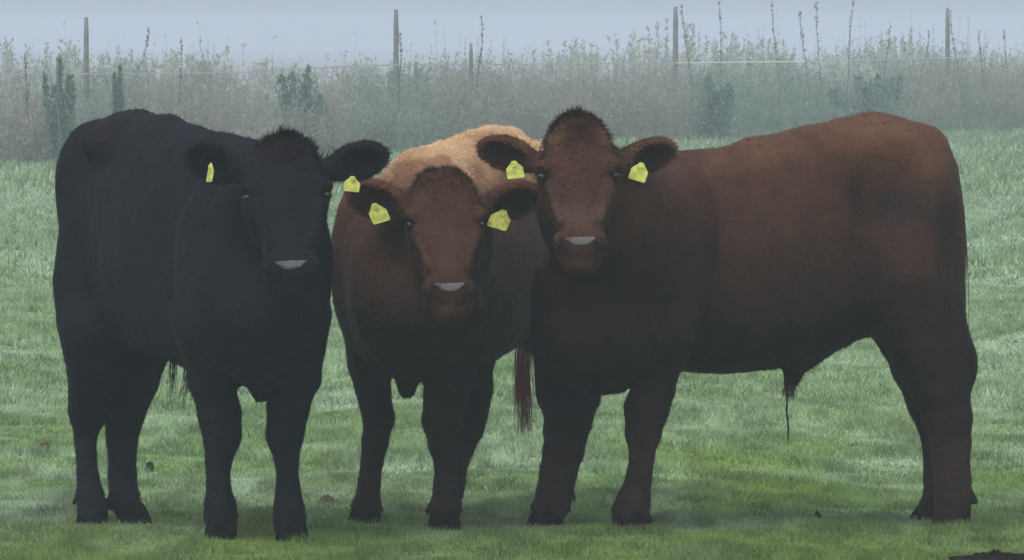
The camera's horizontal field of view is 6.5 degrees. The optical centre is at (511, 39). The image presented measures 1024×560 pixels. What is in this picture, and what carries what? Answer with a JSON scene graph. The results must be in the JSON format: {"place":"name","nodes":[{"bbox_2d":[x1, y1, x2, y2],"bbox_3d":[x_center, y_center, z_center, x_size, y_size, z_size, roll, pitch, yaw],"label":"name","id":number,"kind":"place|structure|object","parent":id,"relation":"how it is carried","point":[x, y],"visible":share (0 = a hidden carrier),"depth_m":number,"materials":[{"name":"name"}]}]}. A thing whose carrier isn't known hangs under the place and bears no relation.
{"place":"outdoors","nodes":[
{"label":"outdoors","id":0,"kind":"place"},
{"bbox_2d":[0,46,1023,559],"bbox_3d":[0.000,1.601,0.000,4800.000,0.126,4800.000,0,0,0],"label":"ground","id":1,"kind":"structure","parent":0,"point":[314,56],"depth_m":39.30,"materials":[{"name":"green plant"}]},
{"bbox_2d":[23,54,29,161],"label":"tall weed","id":2,"kind":"object","parent":1,"relation":"on","point":[27,97],"visible":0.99,"depth_m":114.17,"materials":[{"name":"brown plant"}]},
{"bbox_2d":[36,440,51,453],"bbox_3d":[-1.797,1.571,34.713,0.090,0.083,0.321,0,0,0],"label":"soil clod","id":3,"kind":"object","parent":1,"relation":"on","point":[46,444],"visible":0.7,"depth_m":34.65,"materials":[{"name":"soil"}]},
{"bbox_2d":[40,53,78,161],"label":"shrub","id":4,"kind":"object","parent":1,"relation":"on","point":[59,127],"visible":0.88,"depth_m":113.66,"materials":[{"name":"green plant"}]},
{"bbox_2d":[104,62,126,113],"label":"shrub","id":5,"kind":"object","parent":1,"relation":"on","point":[118,103],"visible":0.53,"depth_m":115.06,"materials":[{"name":"green plant"}]},
{"bbox_2d":[125,27,149,105],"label":"tall weed","id":6,"kind":"object","parent":1,"relation":"on","point":[148,37],"visible":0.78,"depth_m":117.71,"materials":[{"name":"brown plant"}]},
{"bbox_2d":[146,461,154,470],"bbox_3d":[-1.339,1.583,33.388,0.046,0.059,0.233,0,0,0],"label":"dung pat","id":7,"kind":"object","parent":1,"relation":"on","point":[149,463],"visible":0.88,"depth_m":33.37,"materials":[{"name":"soil"}]},
{"bbox_2d":[176,38,182,114],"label":"tall weed","id":8,"kind":"object","parent":1,"relation":"on","point":[180,75],"visible":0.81,"depth_m":119.36,"materials":[{"name":"brown plant"}]},
{"bbox_2d":[51,108,393,540],"bbox_3d":[-0.954,0.915,29.179,0.632,1.388,2.099,0,0,-20],"label":"black bull","id":9,"kind":"object","parent":1,"relation":"on","point":[202,256],"visible":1,"depth_m":28.90,"materials":[{"name":"fur"}]},
{"bbox_2d":[268,64,330,152],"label":"shrub","id":10,"kind":"object","parent":1,"relation":"on","point":[304,88],"visible":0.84,"depth_m":124.54,"materials":[{"name":"green plant"}]},
{"bbox_2d":[319,493,334,501],"bbox_3d":[-0.639,1.587,31.141,0.065,0.051,0.116,0,0,0],"label":"soil clod","id":11,"kind":"object","parent":1,"relation":"on","point":[326,497],"visible":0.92,"depth_m":31.11,"materials":[{"name":"brown soil"}]},
{"bbox_2d":[395,33,405,146],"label":"tall weed","id":12,"kind":"object","parent":1,"relation":"on","point":[400,60],"visible":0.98,"depth_m":127.86,"materials":[{"name":"brown plant"}]},
{"bbox_2d":[330,123,575,530],"bbox_3d":[-0.198,0.946,30.034,0.776,1.326,2.336,0,0,6],"label":"red bull","id":13,"kind":"object","parent":1,"relation":"on","point":[440,249],"visible":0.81,"depth_m":29.46,"materials":[{"name":"fur"}]},
{"bbox_2d":[474,16,484,113],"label":"tall weed","id":14,"kind":"object","parent":1,"relation":"on","point":[481,50],"visible":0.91,"depth_m":131.10,"materials":[{"name":"brown plant"}]},
{"bbox_2d":[0,8,1023,164],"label":"tall weeds","id":15,"kind":"object","parent":1,"relation":"on","point":[652,101],"visible":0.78,"depth_m":138.56,"materials":[{"name":"green plant"}]},
{"bbox_2d":[0,7,1023,147],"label":"wire fence","id":16,"kind":"object","parent":1,"relation":"on","point":[395,64],"visible":0.65,"depth_m":132.29,"materials":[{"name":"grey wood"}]},
{"bbox_2d":[680,4,694,135],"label":"tall weed","id":17,"kind":"object","parent":1,"relation":"on","point":[687,53],"visible":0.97,"depth_m":140.76,"materials":[{"name":"brown plant"}]},
{"bbox_2d":[681,74,737,140],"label":"shrub","id":18,"kind":"object","parent":1,"relation":"on","point":[716,115],"visible":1,"depth_m":139.99,"materials":[{"name":"green plant"}]},
{"bbox_2d":[717,1,724,138],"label":"tall weed","id":19,"kind":"object","parent":1,"relation":"on","point":[720,75],"visible":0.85,"depth_m":142.34,"materials":[{"name":"brown plant"}]},
{"bbox_2d":[474,103,978,530],"bbox_3d":[0.625,0.904,29.680,1.966,1.407,1.017,0,0,-39],"label":"red bull","id":20,"kind":"object","parent":1,"relation":"on","point":[794,255],"visible":1,"depth_m":29.53,"materials":[{"name":"fur"}]},
{"bbox_2d":[770,4,781,116],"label":"tall weed","id":21,"kind":"object","parent":1,"relation":"on","point":[772,29],"visible":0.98,"depth_m":145.06,"materials":[{"name":"brown plant"}]},
{"bbox_2d":[798,11,810,118],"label":"tall weed","id":22,"kind":"object","parent":1,"relation":"on","point":[804,57],"visible":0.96,"depth_m":146.70,"materials":[{"name":"brown plant"}]},
{"bbox_2d":[814,510,820,518],"bbox_3d":[1.020,1.590,30.179,0.028,0.044,0.075,0,0,0],"label":"dung pat","id":23,"kind":"object","parent":1,"relation":"on","point":[818,515],"visible":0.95,"depth_m":30.16,"materials":[{"name":"soil"}]},
{"bbox_2d":[814,2,823,117],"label":"tall weed","id":24,"kind":"object","parent":1,"relation":"on","point":[816,10],"visible":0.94,"depth_m":147.34,"materials":[{"name":"brown plant"}]},
{"bbox_2d":[844,0,854,106],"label":"tall weed","id":25,"kind":"object","parent":1,"relation":"on","point":[853,3],"visible":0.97,"depth_m":148.27,"materials":[{"name":"brown plant"}]},
{"bbox_2d":[827,72,911,117],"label":"shrub","id":26,"kind":"object","parent":1,"relation":"on","point":[867,93],"visible":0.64,"depth_m":148.36,"materials":[{"name":"green plant"}]},
{"bbox_2d":[879,21,891,111],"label":"tall weed","id":27,"kind":"object","parent":1,"relation":"on","point":[889,31],"visible":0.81,"depth_m":150.78,"materials":[{"name":"brown plant"}]},
{"bbox_2d":[916,31,929,118],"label":"tall weed","id":28,"kind":"object","parent":1,"relation":"on","point":[917,92],"visible":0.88,"depth_m":153.14,"materials":[{"name":"brown plant"}]},
{"bbox_2d":[950,10,962,132],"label":"tall weed","id":29,"kind":"object","parent":1,"relation":"on","point":[954,47],"visible":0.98,"depth_m":155.23,"materials":[{"name":"brown plant"}]},
{"bbox_2d":[978,30,986,125],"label":"tall weed","id":30,"kind":"object","parent":1,"relation":"on","point":[979,42],"visible":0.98,"depth_m":156.68,"materials":[{"name":"brown plant"}]},
{"bbox_2d":[948,549,1023,559],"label":"dung pat","id":31,"kind":"object","parent":1,"relation":"on","point":[994,554],"visible":1,"depth_m":27.70,"materials":[{"name":"soil"}]},
{"bbox_2d":[1003,30,1010,120],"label":"tall weed","id":32,"kind":"object","parent":1,"relation":"on","point":[1008,90],"visible":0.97,"depth_m":158.31,"materials":[{"name":"brown plant"}]},
{"bbox_2d":[0,0,1023,45],"label":"sky","id":33,"kind":"structure","parent":0,"point":[221,22],"materials":[{"name":"grey"}]}
]}

